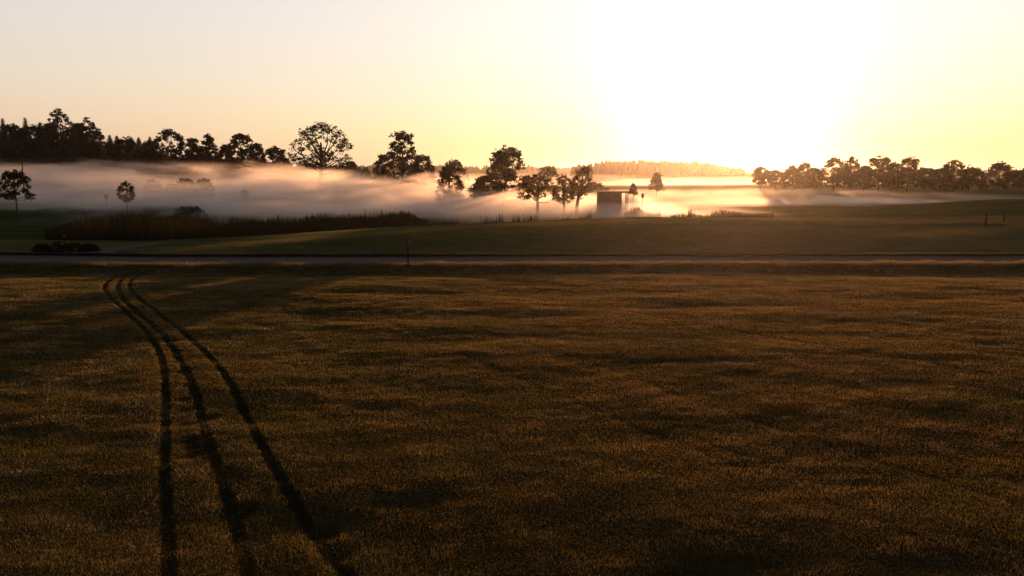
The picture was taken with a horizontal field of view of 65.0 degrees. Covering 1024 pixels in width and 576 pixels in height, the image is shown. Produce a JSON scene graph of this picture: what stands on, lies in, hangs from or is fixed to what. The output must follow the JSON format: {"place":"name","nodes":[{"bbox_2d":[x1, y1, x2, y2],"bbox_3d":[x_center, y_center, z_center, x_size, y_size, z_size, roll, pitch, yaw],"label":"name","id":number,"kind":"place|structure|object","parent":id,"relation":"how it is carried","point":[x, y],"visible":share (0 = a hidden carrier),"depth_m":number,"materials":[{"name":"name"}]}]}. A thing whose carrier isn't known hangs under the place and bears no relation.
{"place":"outdoors","nodes":[
{"label":"outdoors","id":0,"kind":"place"},
{"bbox_2d":[66,240,183,252],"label":"side path","id":1,"kind":"structure","parent":0,"point":[105,250],"depth_m":46.84,"materials":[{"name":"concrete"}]},
{"bbox_2d":[0,171,1023,575],"bbox_3d":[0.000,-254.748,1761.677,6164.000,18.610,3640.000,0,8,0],"label":"ground","id":2,"kind":"structure","parent":0,"point":[54,201],"depth_m":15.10,"materials":[{"name":"plant"}]},
{"bbox_2d":[0,130,17,181],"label":"woodland tree","id":3,"kind":"object","parent":2,"relation":"on","point":[5,152],"visible":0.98,"depth_m":195.25,"materials":[{"name":"green plant"}]},
{"bbox_2d":[0,118,18,170],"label":"spruce tree","id":4,"kind":"object","parent":2,"relation":"on","point":[2,122],"visible":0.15,"depth_m":220.55,"materials":[{"name":"green plant"}]},
{"bbox_2d":[0,124,20,172],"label":"woodland tree","id":5,"kind":"object","parent":2,"relation":"on","point":[6,128],"visible":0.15,"depth_m":207.24,"materials":[{"name":"green plant"}]},
{"bbox_2d":[0,169,36,210],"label":"round tree","id":6,"kind":"object","parent":2,"relation":"on","point":[21,178],"visible":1,"depth_m":90.86,"materials":[{"name":"green plant"}]},
{"bbox_2d":[4,127,38,172],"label":"woodland tree","id":7,"kind":"object","parent":2,"relation":"on","point":[16,136],"visible":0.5,"depth_m":200.39,"materials":[{"name":"green plant"}]},
{"bbox_2d":[20,160,25,204],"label":"tall pole","id":8,"kind":"object","parent":2,"relation":"on","point":[23,184],"visible":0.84,"depth_m":109.05,"materials":[{"name":"black paint"}]},
{"bbox_2d":[23,118,32,174],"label":"spruce tree","id":9,"kind":"object","parent":2,"relation":"on","point":[25,123],"visible":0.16,"depth_m":220.71,"materials":[{"name":"green plant"}]},
{"bbox_2d":[15,139,52,182],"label":"woodland tree","id":10,"kind":"object","parent":2,"relation":"on","point":[34,164],"visible":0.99,"depth_m":188.55,"materials":[{"name":"green plant"}]},
{"bbox_2d":[18,124,52,178],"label":"woodland tree","id":11,"kind":"object","parent":2,"relation":"on","point":[31,128],"visible":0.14,"depth_m":205.43,"materials":[{"name":"green plant"}]},
{"bbox_2d":[30,244,52,251],"bbox_3d":[-25.937,-2.052,44.339,1.145,0.822,1.026,-5,9,-30],"label":"shrub","id":12,"kind":"object","parent":2,"relation":"on","point":[38,248],"visible":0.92,"depth_m":44.13,"materials":[{"name":"green plant"}]},
{"bbox_2d":[32,125,65,180],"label":"woodland tree","id":13,"kind":"object","parent":2,"relation":"on","point":[45,139],"visible":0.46,"depth_m":196.23,"materials":[{"name":"green plant"}]},
{"bbox_2d":[42,122,59,175],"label":"woodland tree","id":14,"kind":"object","parent":2,"relation":"on","point":[53,172],"visible":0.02,"depth_m":217.84,"materials":[{"name":"green plant"}]},
{"bbox_2d":[42,108,74,179],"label":"woodland tree","id":15,"kind":"object","parent":2,"relation":"on","point":[61,134],"visible":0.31,"depth_m":200.46,"materials":[{"name":"green plant"}]},
{"bbox_2d":[48,241,72,252],"bbox_3d":[-25.261,-2.168,44.745,1.408,0.926,1.156,0,8,0],"label":"shrub","id":16,"kind":"object","parent":2,"relation":"on","point":[57,244],"visible":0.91,"depth_m":44.50,"materials":[{"name":"green plant"}]},
{"bbox_2d":[48,137,88,183],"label":"woodland tree","id":17,"kind":"object","parent":2,"relation":"on","point":[65,146],"visible":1,"depth_m":186.55,"materials":[{"name":"green plant"}]},
{"bbox_2d":[59,242,83,251],"bbox_3d":[-24.739,-2.193,45.297,1.612,0.809,1.356,0,8,0],"label":"shrub","id":18,"kind":"object","parent":2,"relation":"on","point":[74,245],"visible":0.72,"depth_m":45.05,"materials":[{"name":"green plant"}]},
{"bbox_2d":[71,134,83,178],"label":"woodland tree","id":19,"kind":"object","parent":2,"relation":"on","point":[79,174],"depth_m":209.65,"materials":[{"name":"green plant"}]},
{"bbox_2d":[68,122,93,180],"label":"woodland tree","id":20,"kind":"object","parent":2,"relation":"on","point":[74,135],"visible":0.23,"depth_m":200.63,"materials":[{"name":"green plant"}]},
{"bbox_2d":[75,117,101,181],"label":"woodland tree","id":21,"kind":"object","parent":2,"relation":"on","point":[88,136],"visible":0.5,"depth_m":196.05,"materials":[{"name":"green plant"}]},
{"bbox_2d":[76,243,100,251],"bbox_3d":[-23.771,-2.158,45.148,1.246,0.779,1.186,0,8,0],"label":"shrub","id":22,"kind":"object","parent":2,"relation":"on","point":[90,247],"visible":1,"depth_m":44.92,"materials":[{"name":"green plant"}]},
{"bbox_2d":[82,141,108,183],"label":"woodland tree","id":23,"kind":"object","parent":2,"relation":"on","point":[97,162],"visible":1,"depth_m":188.68,"materials":[{"name":"green plant"}]},
{"bbox_2d":[92,127,109,180],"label":"woodland tree","id":24,"kind":"object","parent":2,"relation":"on","point":[101,137],"visible":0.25,"depth_m":202.79,"materials":[{"name":"green plant"}]},
{"bbox_2d":[106,135,113,169],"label":"spruce tree","id":25,"kind":"object","parent":2,"relation":"on","point":[110,141],"visible":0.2,"depth_m":324.15,"materials":[{"name":"green plant"}]},
{"bbox_2d":[96,142,124,181],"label":"woodland tree","id":26,"kind":"object","parent":2,"relation":"on","point":[108,147],"visible":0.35,"depth_m":196.48,"materials":[{"name":"green plant"}]},
{"bbox_2d":[116,180,135,208],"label":"young tree","id":27,"kind":"object","parent":2,"relation":"on","point":[124,197],"visible":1,"depth_m":91.14,"materials":[{"name":"green plant"}]},
{"bbox_2d":[108,136,145,185],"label":"tree","id":28,"kind":"object","parent":2,"relation":"on","point":[127,146],"visible":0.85,"depth_m":181.90,"materials":[{"name":"green plant"}]},
{"bbox_2d":[126,137,134,168],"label":"spruce tree","id":29,"kind":"object","parent":2,"relation":"on","point":[130,155],"visible":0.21,"depth_m":323.80,"materials":[{"name":"green plant"}]},
{"bbox_2d":[130,137,142,171],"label":"spruce tree","id":30,"kind":"object","parent":2,"relation":"on","point":[138,140],"visible":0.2,"depth_m":324.17,"materials":[{"name":"green plant"}]},
{"bbox_2d":[138,140,162,180],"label":"tree","id":31,"kind":"object","parent":2,"relation":"on","point":[145,148],"visible":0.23,"depth_m":186.53,"materials":[{"name":"green plant"}]},
{"bbox_2d":[140,179,163,200],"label":"bush","id":32,"kind":"object","parent":2,"relation":"on","point":[148,190],"visible":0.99,"depth_m":122.52,"materials":[{"name":"green plant"}]},
{"bbox_2d":[134,149,181,183],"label":"tree","id":33,"kind":"object","parent":2,"relation":"on","point":[171,174],"visible":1,"depth_m":169.04,"materials":[{"name":"green plant"}]},
{"bbox_2d":[148,128,188,183],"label":"tree","id":34,"kind":"object","parent":2,"relation":"on","point":[173,150],"visible":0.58,"depth_m":176.68,"materials":[{"name":"green plant"}]},
{"bbox_2d":[162,183,181,200],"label":"bush","id":35,"kind":"object","parent":2,"relation":"on","point":[169,191],"visible":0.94,"depth_m":122.62,"materials":[{"name":"green plant"}]},
{"bbox_2d":[174,178,195,201],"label":"bush","id":36,"kind":"object","parent":2,"relation":"on","point":[184,188],"visible":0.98,"depth_m":122.41,"materials":[{"name":"green plant"}]},
{"bbox_2d":[172,205,208,218],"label":"bush","id":37,"kind":"object","parent":2,"relation":"on","point":[189,210],"visible":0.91,"depth_m":85.25,"materials":[{"name":"green plant"}]},
{"bbox_2d":[183,138,203,187],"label":"tree","id":38,"kind":"object","parent":2,"relation":"on","point":[191,144],"visible":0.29,"depth_m":182.62,"materials":[{"name":"green plant"}]},
{"bbox_2d":[177,151,220,189],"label":"tree","id":39,"kind":"object","parent":2,"relation":"on","point":[197,171],"visible":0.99,"depth_m":169.43,"materials":[{"name":"green plant"}]},
{"bbox_2d":[192,178,215,202],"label":"bush","id":40,"kind":"object","parent":2,"relation":"on","point":[205,184],"visible":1,"depth_m":122.53,"materials":[{"name":"green plant"}]},
{"bbox_2d":[197,133,220,187],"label":"tree","id":41,"kind":"object","parent":2,"relation":"on","point":[211,144],"visible":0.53,"depth_m":176.88,"materials":[{"name":"green plant"}]},
{"bbox_2d":[216,144,236,190],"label":"tree","id":42,"kind":"object","parent":2,"relation":"on","point":[224,173],"visible":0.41,"depth_m":180.96,"materials":[{"name":"green plant"}]},
{"bbox_2d":[102,144,373,183],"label":"wood","id":43,"kind":"object","parent":2,"relation":"on","point":[359,175],"visible":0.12,"depth_m":421.42,"materials":[{"name":"green plant"}]},
{"bbox_2d":[221,133,260,189],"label":"tree","id":44,"kind":"object","parent":2,"relation":"on","point":[239,173],"visible":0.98,"depth_m":172.81,"materials":[{"name":"green plant"}]},
{"bbox_2d":[241,190,248,208],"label":"young tree","id":45,"kind":"object","parent":2,"relation":"on","point":[245,193],"visible":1,"depth_m":115.05,"materials":[{"name":"green plant"}]},
{"bbox_2d":[246,143,268,192],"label":"tree","id":46,"kind":"object","parent":2,"relation":"on","point":[258,148],"visible":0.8,"depth_m":175.27,"materials":[{"name":"green plant"}]},
{"bbox_2d":[258,145,292,192],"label":"tree","id":47,"kind":"object","parent":2,"relation":"on","point":[279,157],"visible":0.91,"depth_m":176.72,"materials":[{"name":"green plant"}]},
{"bbox_2d":[280,164,327,192],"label":"tree","id":48,"kind":"object","parent":2,"relation":"on","point":[301,178],"visible":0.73,"depth_m":181.94,"materials":[{"name":"green plant"}]},
{"bbox_2d":[288,122,353,198],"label":"oak tree","id":49,"kind":"object","parent":2,"relation":"on","point":[322,162],"visible":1,"depth_m":147.40,"materials":[{"name":"green plant"}]},
{"bbox_2d":[343,161,358,188],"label":"tree","id":50,"kind":"object","parent":2,"relation":"on","point":[351,166],"visible":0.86,"depth_m":227.17,"materials":[{"name":"green plant"}]},
{"bbox_2d":[371,154,396,201],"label":"tall tree","id":51,"kind":"object","parent":2,"relation":"on","point":[377,164],"visible":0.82,"depth_m":139.94,"materials":[{"name":"green plant"}]},
{"bbox_2d":[379,130,422,201],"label":"tall tree","id":52,"kind":"object","parent":2,"relation":"on","point":[400,162],"visible":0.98,"depth_m":137.33,"materials":[{"name":"green plant"}]},
{"bbox_2d":[405,239,410,266],"bbox_3d":[-4.959,-1.628,38.296,0.320,1.408,0.312,0,8,0],"label":"path light","id":53,"kind":"object","parent":2,"relation":"on","point":[407,243],"visible":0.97,"depth_m":38.27,"materials":[{"name":"black paint"}]},
{"bbox_2d":[406,154,437,201],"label":"tall tree","id":54,"kind":"object","parent":2,"relation":"on","point":[432,168],"visible":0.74,"depth_m":139.97,"materials":[{"name":"green plant"}]},
{"bbox_2d":[435,164,464,206],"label":"dark tree","id":55,"kind":"object","parent":2,"relation":"on","point":[446,173],"visible":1,"depth_m":123.41,"materials":[{"name":"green plant"}]},
{"bbox_2d":[438,158,470,191],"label":"tree","id":56,"kind":"object","parent":2,"relation":"on","point":[461,169],"visible":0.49,"depth_m":187.19,"materials":[{"name":"green plant"}]},
{"bbox_2d":[359,164,593,173],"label":"wood","id":57,"kind":"object","parent":2,"relation":"on","point":[529,169],"visible":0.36,"depth_m":1498.02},
{"bbox_2d":[466,175,499,208],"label":"tree","id":58,"kind":"object","parent":2,"relation":"on","point":[482,180],"visible":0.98,"depth_m":118.38,"materials":[{"name":"green plant"}]},
{"bbox_2d":[473,145,532,207],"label":"tree","id":59,"kind":"object","parent":2,"relation":"on","point":[501,158],"visible":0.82,"depth_m":119.43,"materials":[{"name":"green plant"}]},
{"bbox_2d":[420,211,590,226],"bbox_3d":[-0.198,-5.259,60.720,14.752,1.253,4.160,-3,9,-20],"label":"reed fringe","id":60,"kind":"object","parent":2,"relation":"on","point":[484,221],"visible":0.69,"depth_m":60.39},
{"bbox_2d":[0,252,1023,256],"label":"kerb","id":61,"kind":"structure","parent":2,"relation":"on","point":[488,254],"depth_m":42.43,"materials":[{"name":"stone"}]},
{"bbox_2d":[0,258,1023,266],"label":"verge grass","id":62,"kind":"structure","parent":2,"relation":"on","point":[526,263],"depth_m":38.91,"materials":[{"name":"plant"}]},
{"bbox_2d":[516,173,561,215],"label":"apple tree","id":63,"kind":"object","parent":2,"relation":"on","point":[536,194],"visible":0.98,"depth_m":98.80,"materials":[{"name":"green plant"}]},
{"bbox_2d":[537,166,558,186],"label":"tree","id":64,"kind":"object","parent":2,"relation":"on","point":[550,171],"visible":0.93,"depth_m":256.73,"materials":[{"name":"green plant"}]},
{"bbox_2d":[550,174,576,215],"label":"apple tree","id":65,"kind":"object","parent":2,"relation":"on","point":[565,193],"visible":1,"depth_m":98.10,"materials":[{"name":"green plant"}]},
{"bbox_2d":[568,166,593,215],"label":"apple tree","id":66,"kind":"object","parent":2,"relation":"on","point":[581,188],"visible":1,"depth_m":97.89,"materials":[{"name":"green plant"}]},
{"bbox_2d":[587,181,609,194],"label":"tree","id":67,"kind":"object","parent":2,"relation":"on","point":[596,186],"visible":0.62,"depth_m":168.03,"materials":[{"name":"green plant"}]},
{"bbox_2d":[596,191,629,214],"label":"shed","id":68,"kind":"structure","parent":2,"relation":"on","point":[609,202],"depth_m":101.58,"materials":[{"name":"wood"}]},
{"bbox_2d":[603,200,608,214],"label":"door","id":69,"kind":"structure","parent":68,"relation":"in","point":[605,202],"depth_m":101.63,"materials":[{"name":"black paint"}]},
{"bbox_2d":[628,183,637,207],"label":"young tree","id":70,"kind":"object","parent":2,"relation":"on","point":[633,190],"visible":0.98,"depth_m":105.07,"materials":[{"name":"green plant"}]},
{"bbox_2d":[624,207,660,217],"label":"rough grass","id":71,"kind":"structure","parent":2,"relation":"on","point":[636,212],"depth_m":92.34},
{"bbox_2d":[648,172,665,198],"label":"young tree","id":72,"kind":"object","parent":2,"relation":"on","point":[656,179],"visible":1,"depth_m":148.38,"materials":[{"name":"green plant"}]},
{"bbox_2d":[570,158,746,179],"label":"wood","id":73,"kind":"object","parent":2,"relation":"on","point":[611,169],"visible":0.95,"depth_m":639.79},
{"bbox_2d":[671,209,773,216],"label":"rough grass","id":74,"kind":"structure","parent":2,"relation":"on","point":[729,213],"depth_m":81.43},
{"bbox_2d":[750,166,771,191],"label":"avenue tree","id":75,"kind":"object","parent":2,"relation":"on","point":[758,174],"visible":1,"depth_m":173.51,"materials":[{"name":"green plant"}]},
{"bbox_2d":[767,170,782,190],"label":"avenue tree","id":76,"kind":"object","parent":2,"relation":"on","point":[774,177],"visible":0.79,"depth_m":178.16,"materials":[{"name":"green plant"}]},
{"bbox_2d":[782,164,805,191],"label":"avenue tree","id":77,"kind":"object","parent":2,"relation":"on","point":[795,179],"visible":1,"depth_m":169.36,"materials":[{"name":"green plant"}]},
{"bbox_2d":[796,161,816,190],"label":"avenue tree","id":78,"kind":"object","parent":2,"relation":"on","point":[808,176],"visible":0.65,"depth_m":173.71,"materials":[{"name":"green plant"}]},
{"bbox_2d":[805,167,825,190],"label":"avenue tree","id":79,"kind":"object","parent":2,"relation":"on","point":[818,182],"visible":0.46,"depth_m":177.79,"materials":[{"name":"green plant"}]},
{"bbox_2d":[819,156,846,190],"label":"avenue tree","id":80,"kind":"object","parent":2,"relation":"on","point":[839,170],"visible":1,"depth_m":169.15,"materials":[{"name":"green plant"}]},
{"bbox_2d":[835,166,854,190],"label":"avenue tree","id":81,"kind":"object","parent":2,"relation":"on","point":[847,170],"visible":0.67,"depth_m":173.74,"materials":[{"name":"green plant"}]},
{"bbox_2d":[844,156,860,190],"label":"avenue tree","id":82,"kind":"object","parent":2,"relation":"on","point":[850,162],"visible":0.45,"depth_m":177.42,"materials":[{"name":"green plant"}]},
{"bbox_2d":[849,165,876,190],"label":"avenue tree","id":83,"kind":"object","parent":2,"relation":"on","point":[864,174],"visible":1,"depth_m":169.24,"materials":[{"name":"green plant"}]},
{"bbox_2d":[862,155,897,190],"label":"avenue tree","id":84,"kind":"object","parent":2,"relation":"on","point":[880,170],"visible":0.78,"depth_m":173.23,"materials":[{"name":"green plant"}]},
{"bbox_2d":[747,168,1020,173],"bbox_3d":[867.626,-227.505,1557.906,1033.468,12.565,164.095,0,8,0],"label":"wood","id":85,"kind":"object","parent":2,"relation":"on","point":[829,172],"visible":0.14,"depth_m":1523.36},
{"bbox_2d":[881,161,905,190],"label":"avenue tree","id":86,"kind":"object","parent":2,"relation":"on","point":[895,169],"visible":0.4,"depth_m":177.76,"materials":[{"name":"green plant"}]},
{"bbox_2d":[889,156,928,190],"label":"avenue tree","id":87,"kind":"object","parent":2,"relation":"on","point":[918,178],"visible":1,"depth_m":168.95,"materials":[{"name":"green plant"}]},
{"bbox_2d":[912,166,938,190],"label":"avenue tree","id":88,"kind":"object","parent":2,"relation":"on","point":[932,178],"visible":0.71,"depth_m":173.47,"materials":[{"name":"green plant"}]},
{"bbox_2d":[927,167,950,190],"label":"avenue tree","id":89,"kind":"object","parent":2,"relation":"on","point":[938,172],"visible":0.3,"depth_m":177.85,"materials":[{"name":"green plant"}]},
{"bbox_2d":[937,159,971,190],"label":"avenue tree","id":90,"kind":"object","parent":2,"relation":"on","point":[946,178],"visible":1,"depth_m":169.09,"materials":[{"name":"green plant"}]},
{"bbox_2d":[954,164,989,190],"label":"avenue tree","id":91,"kind":"object","parent":2,"relation":"on","point":[974,173],"visible":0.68,"depth_m":173.54,"materials":[{"name":"green plant"}]},
{"bbox_2d":[985,224,1005,225],"bbox_3d":[34.025,-4.437,56.542,1.423,0.140,0.120,0,8,0],"label":"rail","id":92,"kind":"object","parent":2,"relation":"on","point":[995,224],"visible":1,"depth_m":56.50,"materials":[{"name":"black paint"}]},
{"bbox_2d":[975,160,1021,190],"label":"avenue tree","id":93,"kind":"object","parent":2,"relation":"on","point":[997,167],"visible":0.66,"depth_m":177.19,"materials":[{"name":"green plant"}]},
{"bbox_2d":[998,169,1023,190],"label":"avenue tree","id":94,"kind":"object","parent":2,"relation":"on","point":[1015,176],"visible":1,"depth_m":169.39,"materials":[{"name":"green plant"}]},
{"bbox_2d":[0,218,1023,253],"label":"grass","id":95,"kind":"structure","parent":0,"point":[413,229],"depth_m":50.09,"materials":[{"name":"green plant"}]},
{"bbox_2d":[0,255,1023,263],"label":"road","id":96,"kind":"structure","parent":0,"point":[384,259],"depth_m":40.83,"materials":[{"name":"grey asphalt"}]},
{"bbox_2d":[0,0,1023,170],"label":"sky","id":97,"kind":"structure","parent":0,"point":[747,85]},
{"label":"pond","id":98,"kind":"structure","parent":0,"visible":0},
{"bbox_2d":[44,205,427,241],"bbox_3d":[-32.675,-6.801,76.076,47.543,2.985,38.705,3,9,18],"label":"reed bed","id":99,"kind":"object","parent":98,"relation":"in","point":[139,226],"visible":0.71,"depth_m":60.62,"materials":[{"name":"green plant"}]}
]}

